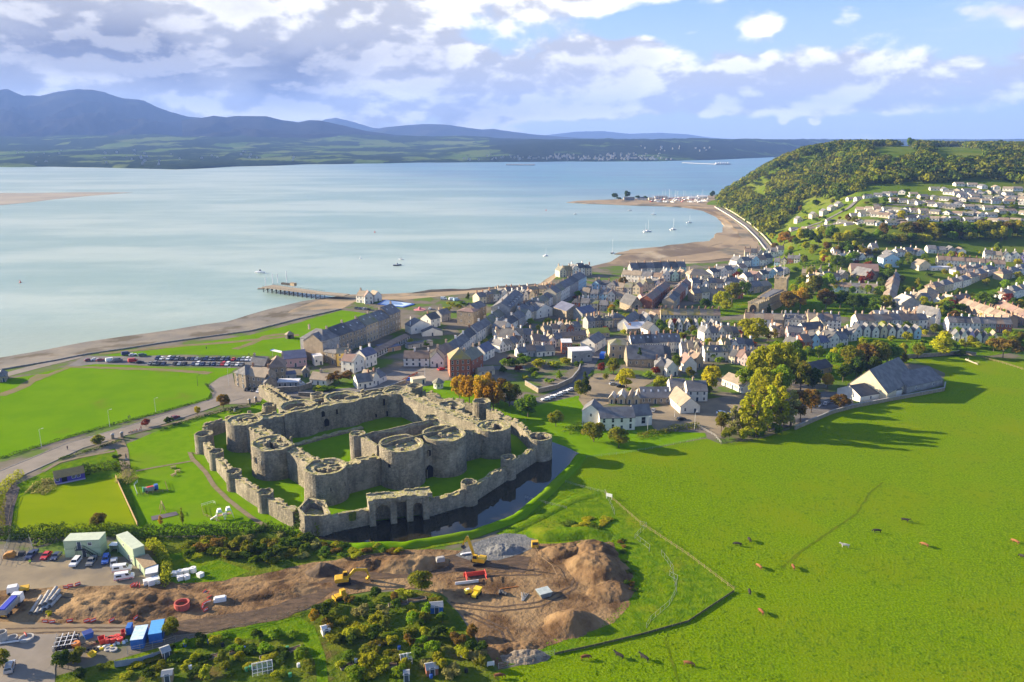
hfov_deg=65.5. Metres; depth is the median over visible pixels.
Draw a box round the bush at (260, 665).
[254,663,274,671]
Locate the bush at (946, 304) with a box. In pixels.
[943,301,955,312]
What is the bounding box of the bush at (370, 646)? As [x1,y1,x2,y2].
[358,640,381,652]
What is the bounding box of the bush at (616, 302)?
[613,299,619,306]
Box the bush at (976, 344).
[971,341,982,346]
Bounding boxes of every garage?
[277,378,300,386]
[376,343,400,351]
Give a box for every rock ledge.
[414,284,537,292]
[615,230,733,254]
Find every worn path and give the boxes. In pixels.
[0,374,48,395]
[40,366,211,379]
[99,334,298,354]
[232,333,284,348]
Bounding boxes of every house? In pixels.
[233,365,250,387]
[248,362,276,388]
[249,352,270,366]
[261,372,276,386]
[269,353,286,380]
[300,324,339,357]
[323,348,336,364]
[336,344,349,365]
[340,349,356,372]
[347,349,364,372]
[356,288,372,302]
[356,343,376,367]
[364,290,372,303]
[371,290,381,301]
[403,347,429,365]
[405,317,429,333]
[421,310,440,326]
[430,339,453,366]
[436,307,450,321]
[447,347,470,377]
[449,335,462,348]
[457,308,480,324]
[457,324,475,346]
[457,330,469,349]
[463,343,483,374]
[464,300,486,319]
[470,318,485,342]
[472,289,486,302]
[477,341,494,360]
[480,315,490,336]
[483,287,493,302]
[486,310,495,332]
[490,286,499,300]
[491,298,515,314]
[491,335,505,352]
[492,317,510,335]
[493,306,504,320]
[493,326,502,338]
[497,286,507,298]
[497,325,519,339]
[502,312,517,327]
[503,335,512,350]
[504,284,513,291]
[508,332,518,349]
[512,307,525,327]
[514,343,527,356]
[515,305,530,322]
[515,325,523,337]
[515,335,524,346]
[516,300,527,308]
[521,286,528,299]
[522,325,531,341]
[525,294,542,302]
[525,297,534,305]
[525,303,534,318]
[525,341,535,356]
[526,287,534,299]
[529,283,538,293]
[529,330,541,345]
[534,302,552,318]
[535,341,545,356]
[537,283,545,292]
[539,292,549,305]
[540,292,552,305]
[540,322,551,333]
[540,331,547,344]
[544,341,554,355]
[546,331,556,347]
[550,320,558,333]
[552,329,562,346]
[555,263,565,276]
[557,317,566,331]
[561,339,571,353]
[563,263,571,276]
[564,319,573,331]
[567,346,592,362]
[570,262,578,274]
[571,295,580,306]
[571,318,580,330]
[576,261,584,273]
[580,331,605,351]
[581,295,589,305]
[582,285,590,297]
[582,399,602,425]
[583,312,595,328]
[584,262,591,275]
[586,327,609,336]
[590,286,598,299]
[590,297,599,310]
[592,277,601,288]
[593,311,602,327]
[597,406,635,430]
[599,287,607,299]
[599,298,608,311]
[600,278,610,289]
[601,313,613,327]
[607,286,615,301]
[607,310,624,326]
[608,279,617,291]
[608,336,630,357]
[616,280,624,291]
[616,290,624,299]
[617,309,639,330]
[621,268,632,281]
[624,280,634,293]
[629,331,637,344]
[630,403,652,426]
[631,269,642,281]
[632,279,643,294]
[635,277,647,291]
[637,331,645,344]
[638,305,645,314]
[639,311,651,321]
[640,321,658,333]
[641,270,652,279]
[644,276,653,290]
[644,330,652,344]
[645,306,652,312]
[649,311,658,325]
[651,275,660,287]
[651,330,659,344]
[652,270,663,278]
[652,306,659,317]
[654,355,664,374]
[658,330,666,344]
[659,305,666,322]
[660,267,669,280]
[662,291,677,307]
[663,354,678,375]
[664,288,680,305]
[665,330,673,352]
[667,305,673,318]
[667,319,674,331]
[667,374,684,390]
[668,285,682,301]
[669,267,678,280]
[672,330,680,352]
[673,280,688,294]
[674,306,679,319]
[675,282,685,299]
[676,318,682,331]
[677,266,685,280]
[678,276,691,290]
[678,351,697,371]
[679,338,687,355]
[680,306,686,323]
[684,267,711,279]
[684,318,690,330]
[684,376,707,400]
[687,305,693,320]
[687,337,693,353]
[688,285,701,301]
[689,275,700,287]
[690,348,703,367]
[692,318,698,327]
[693,336,699,352]
[694,306,699,320]
[697,321,710,340]
[698,337,702,353]
[699,284,709,300]
[700,276,709,287]
[700,306,706,322]
[701,341,712,361]
[706,265,719,277]
[706,276,716,288]
[707,306,713,323]
[708,319,714,325]
[708,323,717,340]
[709,286,719,300]
[711,341,720,360]
[714,306,720,323]
[715,263,726,276]
[715,320,724,337]
[716,276,723,287]
[718,334,730,353]
[719,341,728,360]
[722,274,731,285]
[723,263,733,275]
[723,322,732,337]
[728,262,738,272]
[728,345,738,363]
[729,335,737,350]
[730,254,743,264]
[730,275,738,282]
[730,323,739,338]
[734,334,745,348]
[735,346,746,364]
[737,261,747,272]
[737,274,746,281]
[739,270,753,280]
[741,255,750,266]
[741,346,752,365]
[742,280,753,294]
[744,246,750,256]
[744,309,753,322]
[744,335,753,350]
[748,253,758,265]
[749,278,762,292]
[750,268,761,280]
[751,247,757,255]
[754,310,763,325]
[757,253,766,265]
[759,267,769,279]
[760,278,771,291]
[762,251,772,264]
[763,265,775,277]
[764,310,773,326]
[764,322,779,337]
[768,319,784,336]
[770,246,776,257]
[773,264,784,275]
[773,310,783,323]
[774,256,780,265]
[777,243,783,256]
[780,254,786,264]
[780,264,789,274]
[783,310,791,326]
[783,333,802,348]
[785,323,803,337]
[787,253,793,263]
[792,310,799,325]
[794,253,800,262]
[795,330,812,348]
[797,318,823,332]
[799,311,806,322]
[801,327,819,348]
[802,266,806,275]
[806,272,815,281]
[807,309,815,321]
[810,312,827,326]
[815,325,827,334]
[818,331,829,347]
[819,326,839,347]
[824,310,833,327]
[830,245,840,253]
[832,270,840,280]
[832,311,841,329]
[834,280,842,291]
[836,328,848,345]
[837,325,850,341]
[838,268,848,279]
[843,281,851,292]
[846,324,860,340]
[850,310,865,326]
[851,280,859,292]
[852,322,861,336]
[857,250,865,259]
[860,281,868,293]
[861,322,870,336]
[864,252,873,258]
[864,311,875,326]
[868,241,878,249]
[868,282,877,293]
[869,307,884,313]
[870,323,879,337]
[873,310,883,325]
[877,252,900,267]
[878,322,887,337]
[881,286,896,307]
[882,248,895,254]
[882,311,892,324]
[884,280,897,295]
[885,275,899,292]
[886,323,896,336]
[888,269,900,280]
[890,310,901,325]
[891,307,903,312]
[892,246,904,256]
[894,323,904,337]
[899,310,910,325]
[903,245,914,254]
[903,324,912,332]
[904,291,914,298]
[908,310,918,325]
[911,259,930,270]
[911,324,921,338]
[912,289,921,303]
[914,246,924,255]
[916,304,941,326]
[916,310,927,328]
[918,285,938,300]
[921,290,930,300]
[924,245,936,252]
[925,278,944,293]
[929,266,950,270]
[933,293,945,302]
[935,253,944,265]
[936,246,946,253]
[939,276,953,291]
[943,313,956,330]
[944,254,950,265]
[944,291,955,299]
[946,245,956,252]
[949,264,964,274]
[949,274,961,289]
[950,254,957,266]
[951,328,959,341]
[953,292,963,301]
[955,247,965,252]
[955,313,964,327]
[957,255,964,266]
[957,272,971,287]
[959,295,970,310]
[959,328,967,341]
[961,262,974,273]
[961,270,979,283]
[962,290,971,298]
[963,313,972,331]
[964,256,971,264]
[964,299,975,312]
[966,327,974,341]
[968,300,980,314]
[971,256,977,264]
[971,261,981,269]
[971,265,987,280]
[971,314,980,331]
[973,302,985,315]
[974,329,982,342]
[978,256,984,265]
[978,262,996,276]
[978,304,991,316]
[979,314,988,331]
[981,330,989,342]
[982,247,993,258]
[983,306,996,316]
[986,314,996,330]
[988,329,997,337]
[989,307,1002,316]
[991,257,998,268]
[993,250,1002,259]
[993,266,1012,280]
[994,286,1013,301]
[994,309,1007,316]
[995,300,1008,308]
[995,314,1004,332]
[998,258,1005,269]
[1001,302,1013,309]
[1002,249,1011,261]
[1002,282,1022,297]
[1002,312,1018,326]
[1002,314,1012,330]
[1006,264,1021,277]
[1007,304,1019,313]
[1010,249,1020,261]
[1012,307,1023,317]
[1015,264,1023,274]
[1017,281,1023,296]
[1017,311,1023,324]
[1020,250,1023,262]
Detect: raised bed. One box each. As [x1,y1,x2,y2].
[209,653,217,659]
[288,645,300,652]
[340,662,353,670]
[386,662,396,668]
[388,600,407,607]
[407,596,426,602]
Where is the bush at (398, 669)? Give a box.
[391,663,406,677]
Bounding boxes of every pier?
[262,284,349,298]
[682,162,728,163]
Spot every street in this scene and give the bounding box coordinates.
[283,366,524,395]
[446,284,591,367]
[510,341,607,405]
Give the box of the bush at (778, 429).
[771,423,782,433]
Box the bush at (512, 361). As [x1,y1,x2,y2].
[506,358,519,364]
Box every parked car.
[3,659,15,674]
[40,551,52,559]
[50,551,62,560]
[68,555,81,566]
[101,552,110,564]
[676,416,685,420]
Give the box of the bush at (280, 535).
[276,530,285,537]
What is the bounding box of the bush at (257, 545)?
[252,541,266,551]
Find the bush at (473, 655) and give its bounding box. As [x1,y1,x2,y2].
[466,649,487,661]
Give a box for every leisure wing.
[837,383,902,402]
[901,366,942,392]
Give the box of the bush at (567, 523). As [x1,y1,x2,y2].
[559,519,573,525]
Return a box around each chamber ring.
[0,629,7,641]
[6,634,17,640]
[18,633,33,642]
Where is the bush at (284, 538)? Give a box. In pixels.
[280,535,292,541]
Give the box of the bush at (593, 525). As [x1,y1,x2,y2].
[588,523,601,529]
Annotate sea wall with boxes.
[0,308,341,369]
[714,206,765,249]
[723,206,771,243]
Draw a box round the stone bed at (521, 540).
[456,533,536,560]
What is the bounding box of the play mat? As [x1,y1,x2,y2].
[151,512,177,519]
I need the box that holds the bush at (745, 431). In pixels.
[738,426,752,438]
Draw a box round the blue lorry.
[599,351,605,358]
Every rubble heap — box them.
[483,640,546,654]
[500,649,549,664]
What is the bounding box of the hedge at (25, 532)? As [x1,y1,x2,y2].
[0,521,69,540]
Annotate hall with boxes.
[281,349,306,367]
[554,301,577,319]
[573,305,596,320]
[623,321,644,333]
[624,342,664,366]
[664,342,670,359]
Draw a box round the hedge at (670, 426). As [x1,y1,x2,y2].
[635,422,699,438]
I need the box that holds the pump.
[436,556,444,562]
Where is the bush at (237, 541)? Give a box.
[228,535,242,547]
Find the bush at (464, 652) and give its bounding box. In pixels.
[457,647,468,659]
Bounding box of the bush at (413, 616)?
[406,610,424,624]
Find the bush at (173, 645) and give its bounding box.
[169,643,175,649]
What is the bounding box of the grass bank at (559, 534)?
[524,526,613,541]
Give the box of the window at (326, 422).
[323,419,329,427]
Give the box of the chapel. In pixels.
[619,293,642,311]
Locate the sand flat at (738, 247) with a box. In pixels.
[657,211,757,261]
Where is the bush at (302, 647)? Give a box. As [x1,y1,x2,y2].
[293,645,307,651]
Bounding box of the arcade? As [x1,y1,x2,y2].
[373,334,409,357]
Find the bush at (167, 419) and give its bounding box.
[163,416,173,422]
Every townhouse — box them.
[303,325,332,361]
[328,320,353,349]
[345,316,366,348]
[357,310,378,343]
[370,307,389,338]
[375,301,400,333]
[543,283,560,304]
[555,280,565,300]
[559,278,569,298]
[564,273,578,290]
[564,276,574,295]
[572,271,582,290]
[577,269,586,286]
[628,261,638,269]
[638,261,646,270]
[640,291,655,308]
[646,260,654,271]
[650,283,664,301]
[650,285,661,304]
[650,288,658,307]
[653,260,662,272]
[657,279,670,291]
[659,281,667,295]
[662,260,670,270]
[669,260,678,270]
[677,260,685,270]
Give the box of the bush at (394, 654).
[382,649,403,662]
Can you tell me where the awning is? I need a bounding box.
[270,349,281,355]
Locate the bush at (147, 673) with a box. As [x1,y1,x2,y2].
[140,667,155,677]
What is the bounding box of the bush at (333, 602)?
[324,598,338,607]
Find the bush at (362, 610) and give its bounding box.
[350,603,369,615]
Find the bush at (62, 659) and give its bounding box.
[50,649,70,668]
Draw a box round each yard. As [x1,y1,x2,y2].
[0,549,145,590]
[0,634,58,681]
[652,394,755,437]
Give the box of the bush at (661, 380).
[653,376,667,386]
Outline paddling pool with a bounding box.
[378,300,414,307]
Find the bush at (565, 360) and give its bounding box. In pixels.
[559,357,570,363]
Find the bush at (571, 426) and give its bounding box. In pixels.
[561,420,587,433]
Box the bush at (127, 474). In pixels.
[115,468,137,484]
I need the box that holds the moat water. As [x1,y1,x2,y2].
[317,442,578,541]
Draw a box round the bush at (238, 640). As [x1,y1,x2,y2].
[234,637,245,644]
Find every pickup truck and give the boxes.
[24,549,38,559]
[85,555,97,565]
[110,557,117,568]
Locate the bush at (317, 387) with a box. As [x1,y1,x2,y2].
[312,385,320,390]
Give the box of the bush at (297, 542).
[290,537,302,547]
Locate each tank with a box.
[71,640,80,648]
[174,598,189,611]
[189,566,196,572]
[213,595,225,602]
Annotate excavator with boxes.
[335,567,369,586]
[461,536,486,566]
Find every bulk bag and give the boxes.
[171,570,176,576]
[176,574,182,581]
[177,569,183,574]
[183,567,188,573]
[183,573,189,580]
[196,571,203,577]
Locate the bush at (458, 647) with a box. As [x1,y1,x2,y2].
[454,643,464,653]
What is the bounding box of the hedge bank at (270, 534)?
[225,530,296,540]
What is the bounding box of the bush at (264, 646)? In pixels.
[256,641,273,653]
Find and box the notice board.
[487,661,493,666]
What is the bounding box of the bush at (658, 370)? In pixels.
[651,367,660,372]
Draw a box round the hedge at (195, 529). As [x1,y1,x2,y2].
[119,519,301,539]
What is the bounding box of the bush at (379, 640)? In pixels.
[374,636,386,645]
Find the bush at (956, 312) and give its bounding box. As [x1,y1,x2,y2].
[950,310,960,315]
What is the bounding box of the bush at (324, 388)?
[319,385,335,390]
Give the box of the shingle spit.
[566,195,716,207]
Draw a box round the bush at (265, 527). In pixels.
[256,525,273,532]
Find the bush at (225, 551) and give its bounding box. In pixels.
[214,547,231,558]
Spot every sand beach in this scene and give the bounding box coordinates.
[288,296,355,312]
[347,274,555,301]
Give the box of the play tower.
[210,506,233,520]
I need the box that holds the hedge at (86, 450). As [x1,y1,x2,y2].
[58,439,120,458]
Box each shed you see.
[159,644,171,659]
[161,668,173,681]
[286,370,295,377]
[302,365,309,376]
[320,624,330,635]
[403,669,409,681]
[405,339,432,348]
[410,376,425,383]
[424,662,438,676]
[429,601,443,613]
[475,366,494,375]
[609,391,616,403]
[617,389,626,403]
[623,197,634,199]
[626,389,633,403]
[633,389,640,403]
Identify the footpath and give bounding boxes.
[0,481,19,535]
[41,450,114,471]
[107,437,130,477]
[128,406,250,434]
[136,461,191,471]
[188,452,266,525]
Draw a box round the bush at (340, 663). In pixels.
[335,660,346,668]
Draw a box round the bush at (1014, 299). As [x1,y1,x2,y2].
[1009,297,1017,305]
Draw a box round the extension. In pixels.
[311,353,322,365]
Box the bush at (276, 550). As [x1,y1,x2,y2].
[267,545,282,555]
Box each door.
[164,652,169,659]
[164,674,169,681]
[404,673,408,681]
[434,606,438,613]
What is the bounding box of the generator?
[143,578,147,585]
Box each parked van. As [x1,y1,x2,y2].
[112,357,122,361]
[112,562,132,572]
[114,570,134,581]
[121,351,130,355]
[128,358,137,362]
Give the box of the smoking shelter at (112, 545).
[108,542,118,551]
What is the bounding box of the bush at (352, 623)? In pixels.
[344,620,360,628]
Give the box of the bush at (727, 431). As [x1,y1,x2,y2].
[721,427,736,438]
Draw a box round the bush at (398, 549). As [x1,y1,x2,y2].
[393,547,403,552]
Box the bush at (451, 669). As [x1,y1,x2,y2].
[441,662,461,680]
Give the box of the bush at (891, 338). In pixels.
[888,335,895,340]
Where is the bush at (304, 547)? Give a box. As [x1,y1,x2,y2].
[299,542,310,552]
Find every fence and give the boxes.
[0,534,28,563]
[8,493,15,534]
[17,535,32,564]
[114,651,159,666]
[115,475,137,525]
[127,637,175,653]
[137,482,167,495]
[175,606,309,637]
[498,649,554,668]
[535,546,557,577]
[554,590,733,654]
[589,437,702,456]
[605,490,731,586]
[646,576,676,627]
[661,550,677,583]
[721,427,789,443]
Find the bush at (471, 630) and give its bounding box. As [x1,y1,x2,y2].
[466,623,477,637]
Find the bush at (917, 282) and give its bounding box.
[914,278,919,286]
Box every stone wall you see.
[275,382,311,391]
[298,379,405,395]
[525,364,580,392]
[794,382,945,429]
[907,350,976,357]
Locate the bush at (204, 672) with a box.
[198,664,211,678]
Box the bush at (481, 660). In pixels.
[473,655,486,666]
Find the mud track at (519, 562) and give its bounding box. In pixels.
[129,554,530,635]
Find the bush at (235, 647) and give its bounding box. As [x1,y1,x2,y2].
[226,643,244,652]
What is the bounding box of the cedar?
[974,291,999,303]
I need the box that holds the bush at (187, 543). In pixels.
[180,539,195,549]
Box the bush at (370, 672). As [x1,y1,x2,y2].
[359,667,377,679]
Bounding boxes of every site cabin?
[63,532,106,548]
[64,540,107,557]
[116,531,144,556]
[117,543,144,565]
[135,554,156,575]
[145,565,158,577]
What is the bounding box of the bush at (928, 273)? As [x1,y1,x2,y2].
[924,272,934,275]
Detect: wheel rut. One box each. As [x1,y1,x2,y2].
[5,627,149,629]
[7,630,133,634]
[203,589,323,618]
[206,587,334,621]
[373,563,511,576]
[450,577,574,607]
[453,574,540,581]
[453,582,577,611]
[456,568,538,578]
[463,613,506,642]
[469,612,514,641]
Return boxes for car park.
[68,356,249,366]
[579,373,653,405]
[764,392,852,431]
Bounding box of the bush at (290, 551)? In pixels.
[284,548,299,557]
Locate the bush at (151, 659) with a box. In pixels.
[143,654,161,663]
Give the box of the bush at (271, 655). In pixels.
[260,651,279,662]
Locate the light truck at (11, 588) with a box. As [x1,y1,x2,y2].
[7,583,29,595]
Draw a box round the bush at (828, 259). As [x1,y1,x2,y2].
[825,256,833,263]
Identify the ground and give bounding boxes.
[0,198,1023,678]
[55,590,498,681]
[137,537,385,581]
[718,277,1023,321]
[806,336,1023,382]
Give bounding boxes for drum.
[104,637,110,643]
[110,636,116,643]
[117,636,123,643]
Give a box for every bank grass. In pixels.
[293,524,511,549]
[316,415,705,536]
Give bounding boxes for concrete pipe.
[28,606,35,614]
[33,606,39,614]
[38,599,44,607]
[38,605,44,612]
[43,597,49,605]
[48,600,56,607]
[49,594,56,602]
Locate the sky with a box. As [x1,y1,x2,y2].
[0,0,1023,138]
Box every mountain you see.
[0,89,198,136]
[181,116,407,138]
[322,118,378,130]
[371,124,584,138]
[547,131,725,138]
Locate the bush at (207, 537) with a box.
[199,535,212,540]
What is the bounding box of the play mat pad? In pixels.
[414,306,425,310]
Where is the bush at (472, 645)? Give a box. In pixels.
[465,640,487,650]
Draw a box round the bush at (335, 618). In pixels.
[328,612,349,625]
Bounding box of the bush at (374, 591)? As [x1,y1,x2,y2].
[369,586,381,597]
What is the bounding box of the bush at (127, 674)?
[118,670,133,678]
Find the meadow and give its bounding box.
[504,480,731,666]
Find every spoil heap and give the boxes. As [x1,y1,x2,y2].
[43,589,199,620]
[189,579,332,605]
[305,563,339,577]
[347,558,380,571]
[369,554,449,573]
[538,542,577,559]
[542,608,599,638]
[564,550,632,587]
[576,539,618,556]
[586,580,634,603]
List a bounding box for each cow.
[493,673,505,678]
[580,654,591,658]
[613,649,623,658]
[639,651,648,660]
[684,660,694,666]
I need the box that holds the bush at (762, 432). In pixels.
[757,426,767,436]
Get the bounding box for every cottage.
[309,368,332,385]
[353,369,372,388]
[362,367,379,386]
[375,369,386,382]
[421,326,442,335]
[430,349,443,366]
[669,386,700,413]
[722,372,735,387]
[729,375,739,389]
[736,378,751,393]
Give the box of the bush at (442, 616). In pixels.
[436,611,448,622]
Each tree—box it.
[0,648,10,667]
[89,512,106,524]
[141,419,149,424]
[157,515,162,523]
[161,616,178,636]
[179,508,183,523]
[194,406,200,414]
[216,394,229,407]
[326,370,352,380]
[407,570,432,590]
[450,374,462,398]
[458,375,474,402]
[472,375,492,398]
[481,372,495,389]
[482,381,504,408]
[497,378,507,403]
[500,381,521,405]
[514,394,536,416]
[547,410,564,426]
[574,380,586,397]
[580,421,605,441]
[597,362,604,372]
[606,357,620,374]
[607,426,629,446]
[608,306,616,312]
[614,368,635,388]
[656,319,663,325]
[671,355,680,365]
[685,366,695,377]
[688,325,695,331]
[699,298,710,307]
[701,365,721,391]
[707,384,712,393]
[712,291,730,307]
[715,411,728,430]
[720,300,732,311]
[724,282,741,302]
[724,405,740,432]
[735,366,754,383]
[737,317,769,340]
[737,397,756,429]
[738,383,762,423]
[739,281,751,294]
[745,349,767,376]
[745,393,766,436]
[749,366,775,391]
[752,375,771,411]
[756,344,784,369]
[761,385,780,431]
[766,303,771,312]
[768,340,782,357]
[768,386,790,425]
[769,233,775,238]
[771,342,799,370]
[771,364,794,388]
[772,372,784,418]
[778,231,790,243]
[780,291,800,311]
[781,340,807,362]
[783,249,792,256]
[784,389,801,426]
[785,236,796,241]
[789,284,797,290]
[790,360,813,390]
[792,237,800,243]
[792,287,809,308]
[793,391,810,421]
[795,276,806,284]
[796,228,805,242]
[798,286,813,300]
[801,255,807,261]
[802,241,809,249]
[803,230,817,239]
[804,389,820,412]
[805,275,823,295]
[805,346,816,359]
[805,367,822,389]
[806,268,818,273]
[809,244,818,250]
[812,199,820,204]
[813,234,822,245]
[814,345,825,357]
[815,225,825,234]
[816,289,836,308]
[819,249,830,254]
[821,229,830,237]
[821,273,835,290]
[821,373,834,388]
[822,266,833,272]
[823,241,831,248]
[825,224,839,239]
[826,352,839,365]
[833,232,845,244]
[834,290,849,307]
[834,363,852,381]
[836,342,844,348]
[837,347,842,356]
[839,242,846,248]
[840,345,866,365]
[841,230,854,240]
[844,245,853,252]
[844,294,862,311]
[845,214,851,220]
[845,253,854,261]
[848,286,855,292]
[849,356,867,377]
[851,216,857,223]
[851,241,858,246]
[852,228,861,238]
[852,251,859,257]
[854,245,863,251]
[856,343,879,361]
[857,338,867,343]
[858,276,866,282]
[858,294,869,309]
[860,232,873,241]
[861,248,872,255]
[864,285,871,292]
[864,356,882,371]
[866,258,875,263]
[866,271,874,280]
[867,297,882,309]
[869,198,878,202]
[871,229,883,240]
[871,339,892,361]
[872,248,880,257]
[874,285,886,297]
[875,277,884,285]
[879,222,888,237]
[879,269,894,280]
[880,294,893,308]
[883,234,897,242]
[883,342,904,360]
[884,263,892,268]
[894,234,907,244]
[895,259,903,266]
[897,210,905,218]
[897,221,914,234]
[899,343,908,348]
[900,349,909,361]
[901,285,912,291]
[901,321,912,326]
[903,287,911,293]
[904,252,911,261]
[906,233,918,244]
[907,137,914,146]
[909,255,918,261]
[911,222,924,233]
[911,344,926,357]
[912,234,924,240]
[915,284,924,291]
[917,218,929,230]
[919,296,928,304]
[921,234,932,241]
[921,253,928,258]
[923,222,938,234]
[929,331,956,352]
[930,323,938,333]
[931,228,942,239]
[936,325,943,331]
[937,222,945,231]
[941,220,955,236]
[946,231,958,240]
[947,251,954,255]
[949,220,962,232]
[949,299,958,307]
[952,271,960,276]
[954,288,963,294]
[955,227,965,238]
[955,303,966,310]
[958,252,967,256]
[959,221,972,237]
[959,227,970,239]
[963,232,977,240]
[967,335,977,345]
[970,223,981,232]
[973,220,986,237]
[979,229,991,237]
[981,278,990,284]
[983,229,997,240]
[985,220,996,229]
[985,337,1023,357]
[992,220,1002,236]
[994,242,1001,248]
[996,221,1012,228]
[996,226,1008,240]
[999,279,1010,286]
[1001,293,1013,301]
[1005,228,1012,237]
[1007,219,1016,224]
[1009,225,1021,236]
[1009,331,1023,339]
[1013,271,1022,277]
[1014,220,1023,236]
[1015,276,1023,284]
[1016,226,1023,238]
[1016,299,1023,307]
[1016,332,1023,341]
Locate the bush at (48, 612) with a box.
[45,610,51,616]
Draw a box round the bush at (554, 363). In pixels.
[547,361,561,366]
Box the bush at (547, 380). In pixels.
[544,378,554,382]
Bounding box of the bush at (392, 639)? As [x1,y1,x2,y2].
[386,635,398,644]
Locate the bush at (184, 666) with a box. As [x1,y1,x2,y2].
[180,659,191,670]
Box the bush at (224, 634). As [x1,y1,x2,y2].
[215,631,229,640]
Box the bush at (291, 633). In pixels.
[285,629,299,637]
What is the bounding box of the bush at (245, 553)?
[238,550,254,557]
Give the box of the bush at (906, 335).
[901,331,913,340]
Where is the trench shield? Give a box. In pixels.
[455,569,486,584]
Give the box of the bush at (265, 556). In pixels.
[259,552,269,560]
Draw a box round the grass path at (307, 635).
[123,617,327,681]
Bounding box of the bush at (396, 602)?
[390,598,400,610]
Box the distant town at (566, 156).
[16,145,710,164]
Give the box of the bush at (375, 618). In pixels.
[367,610,383,625]
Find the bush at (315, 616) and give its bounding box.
[308,609,319,622]
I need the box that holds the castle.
[194,383,551,536]
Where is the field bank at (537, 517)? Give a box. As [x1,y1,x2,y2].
[496,492,601,534]
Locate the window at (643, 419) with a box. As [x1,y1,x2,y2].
[641,417,645,423]
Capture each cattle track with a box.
[664,636,679,681]
[782,482,883,567]
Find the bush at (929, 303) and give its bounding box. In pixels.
[924,301,935,306]
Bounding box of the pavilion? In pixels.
[53,465,85,484]
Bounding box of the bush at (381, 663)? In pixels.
[372,656,391,673]
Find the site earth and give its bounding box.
[0,540,629,669]
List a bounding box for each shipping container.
[130,624,148,649]
[148,619,164,643]
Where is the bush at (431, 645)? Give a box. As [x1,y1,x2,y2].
[424,640,440,651]
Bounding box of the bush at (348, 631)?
[342,626,358,635]
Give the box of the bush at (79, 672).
[73,667,87,678]
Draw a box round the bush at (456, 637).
[450,631,466,644]
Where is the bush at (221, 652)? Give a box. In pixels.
[217,649,229,659]
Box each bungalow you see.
[794,216,802,223]
[806,226,815,229]
[808,211,817,218]
[819,208,828,215]
[827,204,836,211]
[834,201,843,208]
[853,196,862,201]
[853,219,863,224]
[855,209,865,212]
[858,212,869,216]
[862,194,872,198]
[864,219,874,224]
[870,212,878,216]
[873,193,882,196]
[873,206,881,209]
[874,220,882,225]
[878,212,889,217]
[881,206,891,210]
[882,191,891,196]
[884,220,897,224]
[885,209,895,213]
[888,191,897,195]
[888,213,896,218]
[891,207,902,211]
[897,198,907,202]
[898,189,905,194]
[904,215,916,220]
[907,192,918,196]
[907,199,917,203]
[909,208,918,212]
[915,201,925,204]
[917,194,928,198]
[917,208,929,213]
[917,215,929,218]
[927,202,937,206]
[929,186,939,190]
[929,195,938,199]
[929,209,941,214]
[929,216,939,221]
[935,203,945,207]
[939,196,949,200]
[940,216,950,221]
[942,210,951,214]
[943,190,954,194]
[945,204,955,209]
[949,216,960,220]
[952,182,964,185]
[952,211,963,215]
[953,191,964,195]
[953,202,962,207]
[957,193,969,197]
[959,197,966,201]
[960,188,971,192]
[961,217,974,221]
[962,204,974,208]
[963,211,974,215]
[966,183,977,186]
[967,197,979,201]
[969,194,979,196]
[973,216,983,221]
[974,204,982,209]
[974,211,985,216]
[977,184,987,188]
[980,198,990,203]
[982,195,992,198]
[982,205,993,209]
[984,189,993,193]
[984,212,997,217]
[987,218,999,221]
[990,199,1000,203]
[991,185,1000,189]
[993,190,1002,193]
[993,195,1003,199]
[994,205,1004,208]
[994,208,1006,213]
[998,217,1008,221]
[1001,191,1014,195]
[1002,186,1013,191]
[1002,199,1014,203]
[1006,208,1016,213]
[1012,186,1023,190]
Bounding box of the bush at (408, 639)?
[404,633,415,644]
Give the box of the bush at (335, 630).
[323,627,343,639]
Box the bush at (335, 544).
[330,540,339,546]
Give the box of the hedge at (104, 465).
[86,460,131,473]
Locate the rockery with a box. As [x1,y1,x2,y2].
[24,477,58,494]
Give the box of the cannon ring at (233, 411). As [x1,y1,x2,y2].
[227,408,241,413]
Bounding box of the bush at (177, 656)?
[167,651,185,661]
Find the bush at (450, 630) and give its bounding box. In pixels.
[445,627,455,636]
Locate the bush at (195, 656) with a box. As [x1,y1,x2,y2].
[189,652,200,660]
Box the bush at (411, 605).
[406,602,415,609]
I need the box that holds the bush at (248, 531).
[243,528,255,534]
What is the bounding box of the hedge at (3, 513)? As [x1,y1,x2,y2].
[0,494,6,529]
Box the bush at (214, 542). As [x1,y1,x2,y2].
[209,537,228,546]
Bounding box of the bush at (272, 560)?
[266,556,280,563]
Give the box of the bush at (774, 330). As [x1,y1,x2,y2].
[772,328,779,338]
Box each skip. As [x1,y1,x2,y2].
[82,628,93,639]
[86,650,96,657]
[97,635,104,644]
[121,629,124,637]
[535,586,552,597]
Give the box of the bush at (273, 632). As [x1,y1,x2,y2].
[266,628,284,638]
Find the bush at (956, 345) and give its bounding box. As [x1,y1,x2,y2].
[951,342,960,347]
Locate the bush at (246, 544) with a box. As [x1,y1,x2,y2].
[240,540,252,550]
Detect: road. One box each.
[0,399,216,481]
[0,622,135,681]
[8,356,81,375]
[209,373,262,404]
[790,200,857,231]
[831,218,1023,224]
[873,203,899,224]
[875,203,1023,207]
[910,211,1018,214]
[950,197,989,217]
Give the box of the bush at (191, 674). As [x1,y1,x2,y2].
[187,668,199,679]
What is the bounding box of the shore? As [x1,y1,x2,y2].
[0,134,1023,168]
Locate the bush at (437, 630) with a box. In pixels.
[428,624,446,636]
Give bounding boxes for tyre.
[104,646,111,651]
[109,647,117,651]
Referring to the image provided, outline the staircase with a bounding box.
[74,546,97,556]
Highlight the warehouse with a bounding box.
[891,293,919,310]
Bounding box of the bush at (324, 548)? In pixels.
[317,546,331,553]
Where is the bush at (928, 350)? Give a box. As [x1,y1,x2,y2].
[924,347,931,352]

